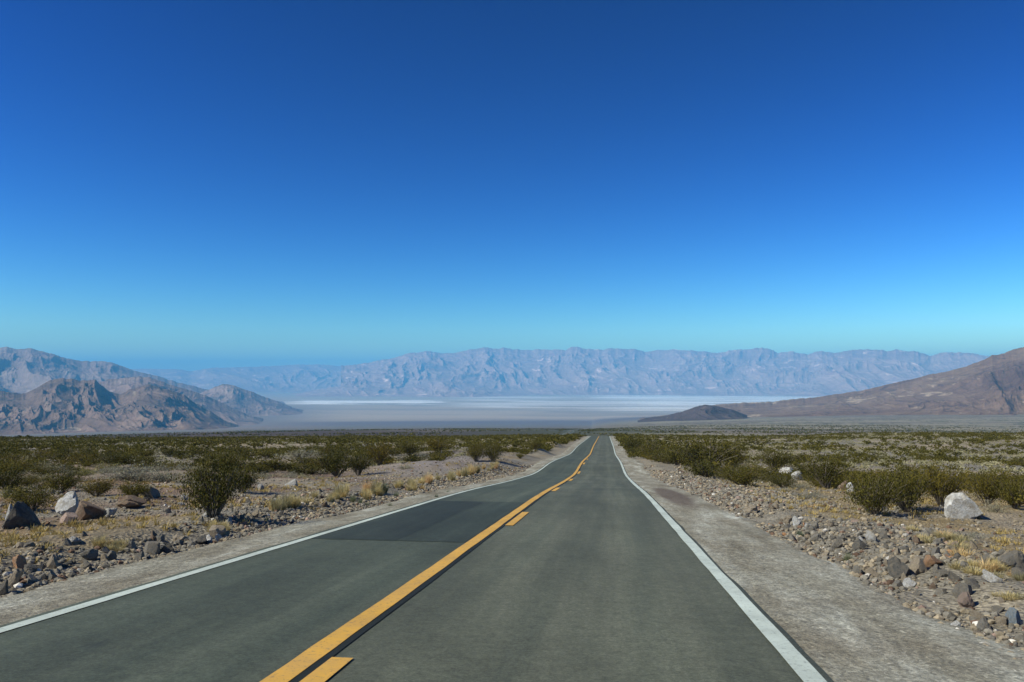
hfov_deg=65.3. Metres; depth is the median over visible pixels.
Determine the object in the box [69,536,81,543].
rock
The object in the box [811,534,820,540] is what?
rock
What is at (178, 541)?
rock
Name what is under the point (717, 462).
creosote bush
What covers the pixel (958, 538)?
dry grass tuft
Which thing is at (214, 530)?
rock
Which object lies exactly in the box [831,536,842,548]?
rock
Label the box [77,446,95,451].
creosote bush
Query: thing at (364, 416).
ground
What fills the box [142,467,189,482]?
pale shrub
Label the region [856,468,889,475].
creosote bush
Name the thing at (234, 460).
creosote bush
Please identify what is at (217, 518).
rock
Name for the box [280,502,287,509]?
dry grass tuft
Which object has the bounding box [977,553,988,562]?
rock
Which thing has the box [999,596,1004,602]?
rock
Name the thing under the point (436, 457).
creosote bush
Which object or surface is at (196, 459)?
creosote bush
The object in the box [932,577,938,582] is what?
rock
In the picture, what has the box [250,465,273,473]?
creosote bush
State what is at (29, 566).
rock
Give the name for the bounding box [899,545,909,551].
rock
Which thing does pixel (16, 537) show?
dry grass
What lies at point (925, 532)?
rock
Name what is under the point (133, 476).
pale shrub
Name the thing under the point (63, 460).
creosote bush
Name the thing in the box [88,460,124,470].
pale shrub
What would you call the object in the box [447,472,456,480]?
dry grass tuft
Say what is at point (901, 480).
creosote bush
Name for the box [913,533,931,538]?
dry grass tuft
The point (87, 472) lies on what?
pale shrub
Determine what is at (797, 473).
boulder
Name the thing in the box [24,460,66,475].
creosote bush
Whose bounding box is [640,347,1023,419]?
reddish slope hill
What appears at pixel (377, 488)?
dry grass tuft
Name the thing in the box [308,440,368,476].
creosote bush
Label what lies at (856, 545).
rock
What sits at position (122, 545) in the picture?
dry grass tuft
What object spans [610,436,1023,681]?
road shoulder
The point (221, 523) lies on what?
dry grass tuft
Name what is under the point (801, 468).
creosote bush
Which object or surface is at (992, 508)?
pale shrub
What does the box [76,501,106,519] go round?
boulder
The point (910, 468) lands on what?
creosote bush
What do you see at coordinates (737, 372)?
mountain
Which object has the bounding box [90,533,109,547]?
dry grass tuft
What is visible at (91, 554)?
rock
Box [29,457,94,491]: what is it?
creosote bush
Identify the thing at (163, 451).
creosote bush
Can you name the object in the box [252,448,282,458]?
creosote bush
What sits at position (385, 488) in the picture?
green herb
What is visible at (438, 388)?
foothill
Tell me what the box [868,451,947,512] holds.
creosote bush
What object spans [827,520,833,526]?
rock
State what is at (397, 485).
dry grass tuft
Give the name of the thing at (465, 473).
dry grass tuft
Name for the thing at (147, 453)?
creosote bush
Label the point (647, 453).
creosote bush
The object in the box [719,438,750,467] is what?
creosote bush
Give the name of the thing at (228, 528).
dry grass tuft
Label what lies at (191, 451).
creosote bush
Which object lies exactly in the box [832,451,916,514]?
creosote bush
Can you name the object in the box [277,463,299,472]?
creosote bush
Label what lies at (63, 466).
creosote bush
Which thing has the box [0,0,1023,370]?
sky
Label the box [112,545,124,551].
dry grass tuft
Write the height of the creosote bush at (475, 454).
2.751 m
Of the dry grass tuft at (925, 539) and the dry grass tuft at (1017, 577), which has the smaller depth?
the dry grass tuft at (1017, 577)
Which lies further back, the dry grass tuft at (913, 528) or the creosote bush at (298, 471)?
the creosote bush at (298, 471)
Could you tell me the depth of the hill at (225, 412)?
8551.99 m
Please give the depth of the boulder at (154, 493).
24.02 m
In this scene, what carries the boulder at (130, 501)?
on the ground at (364, 416)
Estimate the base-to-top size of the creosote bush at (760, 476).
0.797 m
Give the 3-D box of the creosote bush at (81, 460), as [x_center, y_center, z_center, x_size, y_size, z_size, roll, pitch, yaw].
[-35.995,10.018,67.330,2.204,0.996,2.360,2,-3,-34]
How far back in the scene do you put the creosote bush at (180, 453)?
87.14 m
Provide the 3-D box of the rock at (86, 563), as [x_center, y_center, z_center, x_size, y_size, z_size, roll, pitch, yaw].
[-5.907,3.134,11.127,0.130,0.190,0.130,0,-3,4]
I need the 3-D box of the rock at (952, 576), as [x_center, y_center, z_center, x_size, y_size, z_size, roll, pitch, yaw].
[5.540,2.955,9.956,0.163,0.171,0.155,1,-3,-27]
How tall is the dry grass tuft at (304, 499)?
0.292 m
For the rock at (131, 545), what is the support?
on the ground at (364, 416)
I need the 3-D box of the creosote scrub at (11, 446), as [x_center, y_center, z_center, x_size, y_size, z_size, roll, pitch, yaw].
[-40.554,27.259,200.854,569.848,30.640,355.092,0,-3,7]
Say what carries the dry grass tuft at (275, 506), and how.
on the ground at (364, 416)
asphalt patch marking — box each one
[312,501,523,541]
[318,501,481,539]
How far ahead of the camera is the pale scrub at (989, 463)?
135.36 m
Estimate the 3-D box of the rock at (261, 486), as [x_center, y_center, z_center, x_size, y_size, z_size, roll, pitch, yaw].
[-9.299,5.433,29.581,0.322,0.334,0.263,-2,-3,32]
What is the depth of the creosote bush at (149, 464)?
63.15 m
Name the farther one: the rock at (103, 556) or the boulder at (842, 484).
the boulder at (842, 484)
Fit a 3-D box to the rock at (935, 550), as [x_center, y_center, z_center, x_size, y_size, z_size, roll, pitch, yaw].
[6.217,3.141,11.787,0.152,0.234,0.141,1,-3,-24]
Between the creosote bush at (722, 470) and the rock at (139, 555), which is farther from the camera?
the creosote bush at (722, 470)
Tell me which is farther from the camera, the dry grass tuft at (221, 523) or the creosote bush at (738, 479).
the creosote bush at (738, 479)
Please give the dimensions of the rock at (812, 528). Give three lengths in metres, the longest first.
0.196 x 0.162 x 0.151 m
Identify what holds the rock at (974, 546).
on the ground at (364, 416)
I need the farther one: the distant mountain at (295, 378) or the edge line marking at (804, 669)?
the distant mountain at (295, 378)
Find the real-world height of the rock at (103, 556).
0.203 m
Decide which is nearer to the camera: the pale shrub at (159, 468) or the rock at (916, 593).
the rock at (916, 593)
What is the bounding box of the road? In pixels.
[0,430,833,681]
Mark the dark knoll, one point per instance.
(707, 412)
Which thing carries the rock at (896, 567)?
on the ground at (364, 416)
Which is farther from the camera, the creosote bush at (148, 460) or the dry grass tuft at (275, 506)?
the creosote bush at (148, 460)
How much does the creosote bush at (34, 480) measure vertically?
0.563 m
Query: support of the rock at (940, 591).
on the ground at (364, 416)
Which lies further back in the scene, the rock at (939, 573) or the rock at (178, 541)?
the rock at (178, 541)
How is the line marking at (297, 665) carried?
on the road
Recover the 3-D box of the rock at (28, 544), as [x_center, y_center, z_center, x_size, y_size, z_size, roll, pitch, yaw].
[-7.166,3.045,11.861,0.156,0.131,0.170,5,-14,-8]
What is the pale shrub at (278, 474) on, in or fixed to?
on the ground at (364, 416)
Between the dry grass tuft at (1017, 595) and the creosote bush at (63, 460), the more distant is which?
the creosote bush at (63, 460)
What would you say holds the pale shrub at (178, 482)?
on the ground at (364, 416)
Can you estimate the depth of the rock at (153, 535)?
13.75 m
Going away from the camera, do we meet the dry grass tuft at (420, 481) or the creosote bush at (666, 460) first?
the dry grass tuft at (420, 481)
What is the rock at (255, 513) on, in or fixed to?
on the ground at (364, 416)
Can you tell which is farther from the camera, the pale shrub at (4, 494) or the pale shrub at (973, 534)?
the pale shrub at (4, 494)
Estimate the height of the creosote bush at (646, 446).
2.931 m
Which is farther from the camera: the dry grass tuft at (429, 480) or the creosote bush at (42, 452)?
the creosote bush at (42, 452)
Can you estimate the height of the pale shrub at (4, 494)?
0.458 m
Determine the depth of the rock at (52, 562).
10.93 m
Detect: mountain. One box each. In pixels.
[0,347,285,415]
[131,364,345,392]
[341,347,989,396]
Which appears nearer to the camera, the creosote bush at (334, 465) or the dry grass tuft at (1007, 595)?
the dry grass tuft at (1007, 595)
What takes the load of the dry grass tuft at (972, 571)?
on the ground at (364, 416)
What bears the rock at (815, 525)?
on the ground at (364, 416)
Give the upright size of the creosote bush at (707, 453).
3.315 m
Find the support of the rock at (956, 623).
on the road shoulder at (835, 622)
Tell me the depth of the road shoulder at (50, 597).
11.40 m
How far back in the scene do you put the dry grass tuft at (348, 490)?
26.14 m
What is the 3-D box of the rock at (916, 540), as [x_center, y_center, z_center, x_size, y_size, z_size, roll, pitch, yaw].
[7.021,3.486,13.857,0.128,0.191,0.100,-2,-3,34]
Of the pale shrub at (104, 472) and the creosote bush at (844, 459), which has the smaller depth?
the pale shrub at (104, 472)
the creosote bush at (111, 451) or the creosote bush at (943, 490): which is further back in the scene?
the creosote bush at (111, 451)
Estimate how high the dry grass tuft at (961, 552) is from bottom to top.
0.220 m
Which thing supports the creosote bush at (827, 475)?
on the ground at (364, 416)
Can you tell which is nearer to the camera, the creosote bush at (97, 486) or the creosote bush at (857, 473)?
the creosote bush at (97, 486)
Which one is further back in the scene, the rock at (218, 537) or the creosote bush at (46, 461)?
the creosote bush at (46, 461)
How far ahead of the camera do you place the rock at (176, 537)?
13.96 m
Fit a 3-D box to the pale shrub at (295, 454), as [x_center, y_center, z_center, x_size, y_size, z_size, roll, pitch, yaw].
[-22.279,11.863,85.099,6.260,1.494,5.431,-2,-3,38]
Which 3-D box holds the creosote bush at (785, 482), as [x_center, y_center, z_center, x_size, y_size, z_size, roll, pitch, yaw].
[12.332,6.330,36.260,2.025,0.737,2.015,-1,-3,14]
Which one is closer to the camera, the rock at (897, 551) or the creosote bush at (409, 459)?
the rock at (897, 551)
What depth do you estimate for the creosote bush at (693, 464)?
61.66 m
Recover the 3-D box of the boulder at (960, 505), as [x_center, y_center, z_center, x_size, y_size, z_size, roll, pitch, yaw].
[11.778,4.364,20.809,0.868,0.873,0.826,-2,-3,37]
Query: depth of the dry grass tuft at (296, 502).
20.78 m
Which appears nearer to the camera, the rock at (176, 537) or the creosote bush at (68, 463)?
the rock at (176, 537)
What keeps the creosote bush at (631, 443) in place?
on the ground at (364, 416)
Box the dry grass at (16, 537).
[0,461,1023,564]
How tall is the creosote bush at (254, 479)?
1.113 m
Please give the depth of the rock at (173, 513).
17.82 m
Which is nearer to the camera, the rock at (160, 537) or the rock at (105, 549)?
the rock at (105, 549)
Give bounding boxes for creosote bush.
[0,452,27,459]
[0,456,29,464]
[0,457,47,471]
[0,458,23,471]
[0,462,37,492]
[1,479,67,509]
[9,451,34,458]
[19,471,44,485]
[24,455,56,462]
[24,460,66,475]
[26,453,53,458]
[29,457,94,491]
[29,460,59,468]
[33,448,53,454]
[49,451,72,458]
[53,446,79,454]
[56,455,83,462]
[57,462,72,470]
[59,459,78,467]
[67,464,83,471]
[69,455,96,464]
[74,474,120,496]
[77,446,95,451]
[79,449,106,458]
[90,448,139,466]
[100,447,120,454]
[110,477,156,495]
[125,455,153,464]
[130,453,158,460]
[132,460,162,467]
[135,456,159,463]
[138,450,156,456]
[138,458,170,466]
[158,446,179,455]
[160,461,179,470]
[166,448,188,456]
[167,439,256,517]
[180,461,206,467]
[183,463,212,478]
[186,446,207,454]
[191,455,207,462]
[197,442,253,470]
[197,451,219,459]
[224,462,267,492]
[228,447,246,453]
[237,448,256,457]
[248,464,267,473]
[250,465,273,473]
[251,457,289,469]
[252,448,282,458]
[253,456,292,471]
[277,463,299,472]
[286,463,314,474]
[292,454,314,465]
[296,462,322,473]
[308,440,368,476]
[341,448,378,475]
[363,436,399,465]
[376,458,396,464]
[387,447,403,455]
[393,434,427,455]
[397,453,430,462]
[424,455,444,460]
[425,434,455,452]
[426,449,445,455]
[427,450,452,459]
[432,448,453,454]
[461,435,488,461]
[468,442,484,448]
[482,435,509,461]
[527,438,543,449]
[618,435,645,448]
[635,435,667,457]
[641,448,654,457]
[649,447,665,461]
[656,454,672,463]
[663,440,686,464]
[666,431,750,466]
[682,459,721,477]
[684,454,713,473]
[706,458,730,476]
[708,462,752,476]
[713,466,770,485]
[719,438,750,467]
[726,460,780,480]
[749,462,787,480]
[749,472,772,481]
[751,443,800,470]
[765,472,803,488]
[788,454,812,461]
[790,457,817,477]
[791,446,860,488]
[791,470,838,487]
[805,470,856,488]
[831,459,849,467]
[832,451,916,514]
[833,454,847,460]
[835,465,914,488]
[845,469,874,478]
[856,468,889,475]
[858,456,879,462]
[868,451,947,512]
[869,471,930,491]
[897,464,922,472]
[905,457,978,505]
[955,457,1021,504]
[956,481,986,491]
[967,464,1023,495]
[984,468,1023,508]
[1006,454,1023,465]
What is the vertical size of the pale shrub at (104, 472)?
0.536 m
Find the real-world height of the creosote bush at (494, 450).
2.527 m
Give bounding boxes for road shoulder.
[0,436,589,624]
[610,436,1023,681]
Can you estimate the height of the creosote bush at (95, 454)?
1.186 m
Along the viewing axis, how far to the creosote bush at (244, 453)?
81.44 m
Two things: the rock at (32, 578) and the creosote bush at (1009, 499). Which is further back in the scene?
the creosote bush at (1009, 499)
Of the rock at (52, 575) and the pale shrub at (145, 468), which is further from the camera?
the pale shrub at (145, 468)
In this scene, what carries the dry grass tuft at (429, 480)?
on the ground at (364, 416)
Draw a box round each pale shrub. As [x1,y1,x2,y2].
[0,485,23,500]
[29,460,72,472]
[72,466,102,475]
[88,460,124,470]
[93,460,167,481]
[93,464,123,473]
[136,463,158,472]
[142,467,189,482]
[150,464,174,470]
[169,474,207,483]
[170,462,191,469]
[250,469,277,478]
[270,469,287,476]
[276,447,324,458]
[418,450,429,457]
[785,482,817,489]
[788,488,833,498]
[946,529,989,538]
[963,491,983,500]
[979,497,1012,512]
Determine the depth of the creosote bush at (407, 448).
85.61 m
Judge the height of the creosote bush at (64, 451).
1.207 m
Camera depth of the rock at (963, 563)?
10.59 m
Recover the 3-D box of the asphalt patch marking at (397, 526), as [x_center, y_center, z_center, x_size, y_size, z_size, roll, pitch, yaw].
[-2.170,4.241,19.457,1.568,0.896,10.300,0,-3,7]
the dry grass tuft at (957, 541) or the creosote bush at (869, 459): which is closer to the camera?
the dry grass tuft at (957, 541)
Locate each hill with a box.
[0,378,236,434]
[99,376,263,425]
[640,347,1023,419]
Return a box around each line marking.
[0,433,587,632]
[260,431,598,681]
[300,463,584,681]
[570,430,826,681]
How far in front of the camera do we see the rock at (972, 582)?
9.34 m
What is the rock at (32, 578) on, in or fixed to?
on the ground at (364, 416)
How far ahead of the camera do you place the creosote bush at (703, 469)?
57.38 m
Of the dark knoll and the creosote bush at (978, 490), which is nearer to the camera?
the creosote bush at (978, 490)
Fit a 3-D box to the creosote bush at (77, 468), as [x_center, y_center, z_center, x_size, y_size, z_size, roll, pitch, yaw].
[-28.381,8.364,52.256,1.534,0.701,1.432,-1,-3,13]
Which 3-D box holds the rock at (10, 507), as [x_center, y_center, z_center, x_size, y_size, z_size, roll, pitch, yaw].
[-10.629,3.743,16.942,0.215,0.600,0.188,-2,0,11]
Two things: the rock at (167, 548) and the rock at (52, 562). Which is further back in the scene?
the rock at (167, 548)
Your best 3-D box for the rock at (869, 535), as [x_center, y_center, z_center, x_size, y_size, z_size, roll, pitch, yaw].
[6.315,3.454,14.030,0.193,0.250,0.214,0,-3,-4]
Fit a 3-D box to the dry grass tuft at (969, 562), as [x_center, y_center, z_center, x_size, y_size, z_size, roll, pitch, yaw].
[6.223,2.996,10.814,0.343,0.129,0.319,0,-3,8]
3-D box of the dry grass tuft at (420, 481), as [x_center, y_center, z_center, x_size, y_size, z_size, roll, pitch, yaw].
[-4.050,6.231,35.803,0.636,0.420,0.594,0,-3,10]
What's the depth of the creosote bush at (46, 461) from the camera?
53.15 m
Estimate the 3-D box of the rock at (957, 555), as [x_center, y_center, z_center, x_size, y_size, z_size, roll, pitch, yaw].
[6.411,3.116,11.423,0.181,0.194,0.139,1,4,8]
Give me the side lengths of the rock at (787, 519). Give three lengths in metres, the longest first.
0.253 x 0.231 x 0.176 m
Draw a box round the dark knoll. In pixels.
[638,405,746,421]
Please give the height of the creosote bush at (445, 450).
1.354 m
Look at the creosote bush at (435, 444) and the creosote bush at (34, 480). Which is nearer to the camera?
the creosote bush at (34, 480)
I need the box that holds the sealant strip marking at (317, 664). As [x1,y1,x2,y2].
[289,439,597,681]
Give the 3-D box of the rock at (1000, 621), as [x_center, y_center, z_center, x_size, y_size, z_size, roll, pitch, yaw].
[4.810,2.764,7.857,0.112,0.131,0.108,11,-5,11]
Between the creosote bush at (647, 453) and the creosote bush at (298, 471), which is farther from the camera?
the creosote bush at (647, 453)
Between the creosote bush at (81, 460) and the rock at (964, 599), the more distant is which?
the creosote bush at (81, 460)
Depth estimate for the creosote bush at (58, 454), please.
77.53 m
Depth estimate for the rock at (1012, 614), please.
7.83 m
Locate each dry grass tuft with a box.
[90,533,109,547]
[104,542,116,550]
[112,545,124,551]
[115,539,133,547]
[216,519,228,527]
[224,523,231,531]
[267,497,283,510]
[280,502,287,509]
[281,496,292,507]
[283,491,295,501]
[288,491,302,507]
[302,495,309,503]
[310,490,319,498]
[326,491,333,501]
[332,482,348,494]
[339,488,347,497]
[340,483,352,492]
[359,479,371,490]
[362,490,370,499]
[372,484,381,495]
[391,480,404,487]
[405,484,412,490]
[415,478,425,483]
[423,473,433,483]
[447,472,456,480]
[460,466,468,476]
[467,462,476,474]
[903,524,920,531]
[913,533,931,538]
[917,535,933,543]
[931,530,955,539]
[934,528,951,535]
[941,546,974,557]
[944,539,973,546]
[947,559,962,569]
[949,533,974,543]
[949,540,970,549]
[959,564,988,575]
[962,557,979,566]
[973,557,1008,571]
[978,568,1007,578]
[992,561,1010,571]
[994,589,1023,599]
[1006,570,1023,580]
[1009,592,1023,598]
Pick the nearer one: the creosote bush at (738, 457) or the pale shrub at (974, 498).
the pale shrub at (974, 498)
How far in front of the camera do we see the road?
8.03 m
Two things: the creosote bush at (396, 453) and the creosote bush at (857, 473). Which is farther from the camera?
the creosote bush at (396, 453)
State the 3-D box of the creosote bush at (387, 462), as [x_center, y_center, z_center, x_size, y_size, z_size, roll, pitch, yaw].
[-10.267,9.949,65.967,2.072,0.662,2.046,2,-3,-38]
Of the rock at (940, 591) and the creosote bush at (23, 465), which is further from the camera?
the creosote bush at (23, 465)
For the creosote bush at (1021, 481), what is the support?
on the ground at (364, 416)
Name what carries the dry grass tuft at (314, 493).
on the ground at (364, 416)
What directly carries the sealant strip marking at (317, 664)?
on the road
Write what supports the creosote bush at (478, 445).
on the ground at (364, 416)
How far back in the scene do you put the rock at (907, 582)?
10.06 m
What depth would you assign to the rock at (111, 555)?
11.85 m
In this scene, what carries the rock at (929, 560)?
on the ground at (364, 416)
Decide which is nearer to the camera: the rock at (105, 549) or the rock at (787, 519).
the rock at (105, 549)
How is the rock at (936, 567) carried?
on the ground at (364, 416)
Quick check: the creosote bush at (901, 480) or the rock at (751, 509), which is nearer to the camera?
the rock at (751, 509)
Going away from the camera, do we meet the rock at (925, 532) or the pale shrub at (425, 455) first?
the rock at (925, 532)
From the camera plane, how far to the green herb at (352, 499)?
24.22 m
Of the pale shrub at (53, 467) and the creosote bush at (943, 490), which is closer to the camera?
the creosote bush at (943, 490)
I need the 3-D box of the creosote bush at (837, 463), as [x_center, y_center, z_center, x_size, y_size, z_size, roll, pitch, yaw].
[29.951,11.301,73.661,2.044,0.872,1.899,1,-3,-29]
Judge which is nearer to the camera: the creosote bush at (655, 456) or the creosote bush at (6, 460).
the creosote bush at (6, 460)
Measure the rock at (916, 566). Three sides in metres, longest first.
0.278 x 0.277 x 0.260 m
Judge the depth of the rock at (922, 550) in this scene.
11.89 m
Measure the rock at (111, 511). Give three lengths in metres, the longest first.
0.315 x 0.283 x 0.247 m
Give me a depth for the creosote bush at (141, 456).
77.73 m
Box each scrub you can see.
[0,431,1023,516]
[0,432,1023,486]
[1,424,1023,437]
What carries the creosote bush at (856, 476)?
on the ground at (364, 416)
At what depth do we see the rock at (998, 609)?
8.39 m
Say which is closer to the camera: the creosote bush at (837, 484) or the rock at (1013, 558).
the rock at (1013, 558)
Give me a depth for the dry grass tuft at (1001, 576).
9.98 m
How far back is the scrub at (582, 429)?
1314.11 m
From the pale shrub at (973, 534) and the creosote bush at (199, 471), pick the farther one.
the creosote bush at (199, 471)
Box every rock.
[0,579,7,594]
[5,504,12,519]
[8,568,23,586]
[12,554,26,568]
[16,542,24,547]
[23,542,35,547]
[24,563,37,571]
[27,573,38,582]
[40,573,46,579]
[46,554,58,568]
[48,569,57,580]
[59,512,77,523]
[63,538,71,545]
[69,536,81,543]
[79,548,97,559]
[83,559,92,567]
[99,553,107,560]
[102,546,109,552]
[105,508,116,516]
[107,550,116,559]
[126,540,136,550]
[133,551,144,560]
[143,541,159,554]
[150,530,156,540]
[155,533,164,541]
[160,543,174,553]
[169,510,175,516]
[173,534,180,541]
[175,539,183,544]
[187,540,196,544]
[194,535,206,543]
[209,525,226,537]
[214,516,222,521]
[215,534,222,540]
[252,509,258,517]
[257,484,264,489]
[745,505,757,513]
[783,515,791,523]
[789,534,796,540]
[792,516,800,525]
[808,525,816,530]
[811,522,818,528]
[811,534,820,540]
[821,552,829,556]
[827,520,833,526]
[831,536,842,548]
[846,482,853,491]
[852,540,865,549]
[852,565,862,573]
[865,530,876,540]
[865,568,878,576]
[878,530,887,538]
[887,556,909,578]
[892,580,902,586]
[894,548,900,554]
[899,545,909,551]
[900,557,908,563]
[902,578,916,586]
[908,556,927,574]
[912,590,919,595]
[913,537,920,543]
[913,547,925,554]
[920,530,929,536]
[923,555,942,566]
[928,582,936,588]
[930,547,940,555]
[932,564,939,569]
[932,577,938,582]
[933,538,942,544]
[933,569,947,577]
[935,588,946,594]
[947,570,962,581]
[950,620,960,626]
[952,583,972,597]
[953,552,961,559]
[957,592,974,607]
[960,561,968,568]
[964,577,979,589]
[969,541,977,549]
[969,608,986,619]
[976,617,991,630]
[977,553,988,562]
[982,569,1002,582]
[991,605,1004,612]
[996,616,1007,625]
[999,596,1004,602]
[1000,550,1023,568]
[1005,607,1020,624]
[1011,567,1023,577]
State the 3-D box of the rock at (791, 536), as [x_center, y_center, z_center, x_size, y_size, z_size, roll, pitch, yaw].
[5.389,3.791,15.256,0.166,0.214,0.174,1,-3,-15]
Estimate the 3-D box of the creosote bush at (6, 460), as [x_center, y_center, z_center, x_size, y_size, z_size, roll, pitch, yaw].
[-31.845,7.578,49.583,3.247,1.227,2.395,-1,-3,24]
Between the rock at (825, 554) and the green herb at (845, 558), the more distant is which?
the rock at (825, 554)
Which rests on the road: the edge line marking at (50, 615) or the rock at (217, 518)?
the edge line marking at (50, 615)
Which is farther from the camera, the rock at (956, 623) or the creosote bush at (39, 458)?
the creosote bush at (39, 458)
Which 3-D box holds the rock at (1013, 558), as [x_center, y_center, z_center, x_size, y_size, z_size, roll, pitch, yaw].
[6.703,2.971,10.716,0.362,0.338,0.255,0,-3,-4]
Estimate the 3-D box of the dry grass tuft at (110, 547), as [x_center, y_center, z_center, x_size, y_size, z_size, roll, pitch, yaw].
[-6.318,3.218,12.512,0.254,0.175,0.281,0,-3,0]
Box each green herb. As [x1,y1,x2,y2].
[349,493,355,501]
[380,481,389,493]
[793,530,804,536]
[841,552,852,560]
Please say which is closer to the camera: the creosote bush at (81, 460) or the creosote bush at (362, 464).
the creosote bush at (362, 464)
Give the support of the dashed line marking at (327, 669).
on the road
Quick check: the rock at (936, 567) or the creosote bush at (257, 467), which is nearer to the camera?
the rock at (936, 567)
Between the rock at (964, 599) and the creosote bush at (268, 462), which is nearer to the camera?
the rock at (964, 599)
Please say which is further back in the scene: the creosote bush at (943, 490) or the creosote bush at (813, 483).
the creosote bush at (813, 483)
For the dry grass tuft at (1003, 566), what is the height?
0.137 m
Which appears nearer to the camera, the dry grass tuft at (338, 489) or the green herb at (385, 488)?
the dry grass tuft at (338, 489)
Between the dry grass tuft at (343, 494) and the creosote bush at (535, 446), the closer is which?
the dry grass tuft at (343, 494)
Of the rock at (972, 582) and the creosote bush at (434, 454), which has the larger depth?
the creosote bush at (434, 454)
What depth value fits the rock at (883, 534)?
14.45 m
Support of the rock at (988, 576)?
on the ground at (364, 416)
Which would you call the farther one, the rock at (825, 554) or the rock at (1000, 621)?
the rock at (825, 554)
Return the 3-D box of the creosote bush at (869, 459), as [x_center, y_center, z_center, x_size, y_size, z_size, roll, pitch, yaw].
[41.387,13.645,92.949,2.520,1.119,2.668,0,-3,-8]
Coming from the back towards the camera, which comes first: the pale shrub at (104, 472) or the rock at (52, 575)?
the pale shrub at (104, 472)
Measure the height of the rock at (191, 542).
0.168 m
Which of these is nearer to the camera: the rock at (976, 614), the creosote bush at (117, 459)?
the rock at (976, 614)
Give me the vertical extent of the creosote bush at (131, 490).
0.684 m
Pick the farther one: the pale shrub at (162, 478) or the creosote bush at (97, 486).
the pale shrub at (162, 478)
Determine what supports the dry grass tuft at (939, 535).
on the ground at (364, 416)
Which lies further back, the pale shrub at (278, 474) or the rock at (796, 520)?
the pale shrub at (278, 474)
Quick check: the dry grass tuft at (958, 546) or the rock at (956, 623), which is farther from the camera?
the dry grass tuft at (958, 546)
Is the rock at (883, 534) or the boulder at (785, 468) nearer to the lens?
the rock at (883, 534)
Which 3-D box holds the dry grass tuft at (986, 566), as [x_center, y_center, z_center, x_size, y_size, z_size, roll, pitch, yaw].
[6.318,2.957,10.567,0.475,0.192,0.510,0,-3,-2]
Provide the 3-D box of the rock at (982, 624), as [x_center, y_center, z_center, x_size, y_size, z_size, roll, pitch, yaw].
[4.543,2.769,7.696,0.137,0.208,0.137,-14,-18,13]
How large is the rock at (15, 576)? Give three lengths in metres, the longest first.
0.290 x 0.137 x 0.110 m
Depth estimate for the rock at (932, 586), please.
9.82 m
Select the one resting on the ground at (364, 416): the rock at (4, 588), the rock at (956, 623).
the rock at (4, 588)
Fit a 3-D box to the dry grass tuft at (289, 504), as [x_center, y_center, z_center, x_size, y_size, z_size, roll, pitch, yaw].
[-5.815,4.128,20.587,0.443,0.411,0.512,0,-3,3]
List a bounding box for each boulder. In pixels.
[2,501,41,528]
[55,491,78,515]
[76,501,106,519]
[117,495,146,507]
[140,486,160,497]
[284,479,297,486]
[779,467,792,472]
[791,471,802,479]
[838,481,847,490]
[944,492,983,518]
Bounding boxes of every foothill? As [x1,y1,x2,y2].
[200,384,303,415]
[293,379,527,396]
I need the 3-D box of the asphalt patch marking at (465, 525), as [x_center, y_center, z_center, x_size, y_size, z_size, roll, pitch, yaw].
[-1.597,4.246,19.440,2.814,0.922,10.600,0,-3,7]
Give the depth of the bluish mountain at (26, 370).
12352.95 m
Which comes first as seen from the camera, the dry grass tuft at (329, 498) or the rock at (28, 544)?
the rock at (28, 544)
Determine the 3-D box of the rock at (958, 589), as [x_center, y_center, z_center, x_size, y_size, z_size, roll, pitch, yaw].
[5.179,2.880,9.191,0.210,0.203,0.144,-1,-3,23]
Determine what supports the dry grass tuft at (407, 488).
on the ground at (364, 416)
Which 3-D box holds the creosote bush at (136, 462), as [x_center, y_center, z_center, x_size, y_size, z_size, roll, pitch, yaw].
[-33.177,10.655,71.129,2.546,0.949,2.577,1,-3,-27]
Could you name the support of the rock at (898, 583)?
on the ground at (364, 416)
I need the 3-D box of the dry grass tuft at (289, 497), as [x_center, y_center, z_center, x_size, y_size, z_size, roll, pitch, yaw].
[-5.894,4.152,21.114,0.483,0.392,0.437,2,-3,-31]
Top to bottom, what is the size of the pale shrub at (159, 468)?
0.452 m
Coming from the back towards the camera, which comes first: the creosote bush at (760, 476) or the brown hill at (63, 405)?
the brown hill at (63, 405)
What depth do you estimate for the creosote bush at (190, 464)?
56.04 m
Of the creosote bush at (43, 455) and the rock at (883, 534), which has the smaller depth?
the rock at (883, 534)
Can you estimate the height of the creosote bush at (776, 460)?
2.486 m
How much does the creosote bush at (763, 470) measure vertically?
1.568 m
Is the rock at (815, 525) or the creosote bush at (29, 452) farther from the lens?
the creosote bush at (29, 452)
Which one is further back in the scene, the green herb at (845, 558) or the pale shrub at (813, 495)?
the pale shrub at (813, 495)
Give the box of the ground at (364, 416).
[0,392,1023,647]
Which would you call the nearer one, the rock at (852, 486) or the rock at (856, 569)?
the rock at (856, 569)
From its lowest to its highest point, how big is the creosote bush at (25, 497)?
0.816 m
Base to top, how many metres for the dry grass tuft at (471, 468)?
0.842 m
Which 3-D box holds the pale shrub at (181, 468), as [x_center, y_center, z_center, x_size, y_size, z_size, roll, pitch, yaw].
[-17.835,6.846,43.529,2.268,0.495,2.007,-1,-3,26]
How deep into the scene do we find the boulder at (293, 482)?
32.12 m
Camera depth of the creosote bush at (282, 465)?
57.38 m
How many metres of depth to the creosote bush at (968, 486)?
32.31 m
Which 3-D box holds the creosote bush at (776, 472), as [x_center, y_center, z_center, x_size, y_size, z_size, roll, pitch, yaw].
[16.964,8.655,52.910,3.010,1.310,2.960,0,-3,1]
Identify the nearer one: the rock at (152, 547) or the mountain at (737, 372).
the rock at (152, 547)

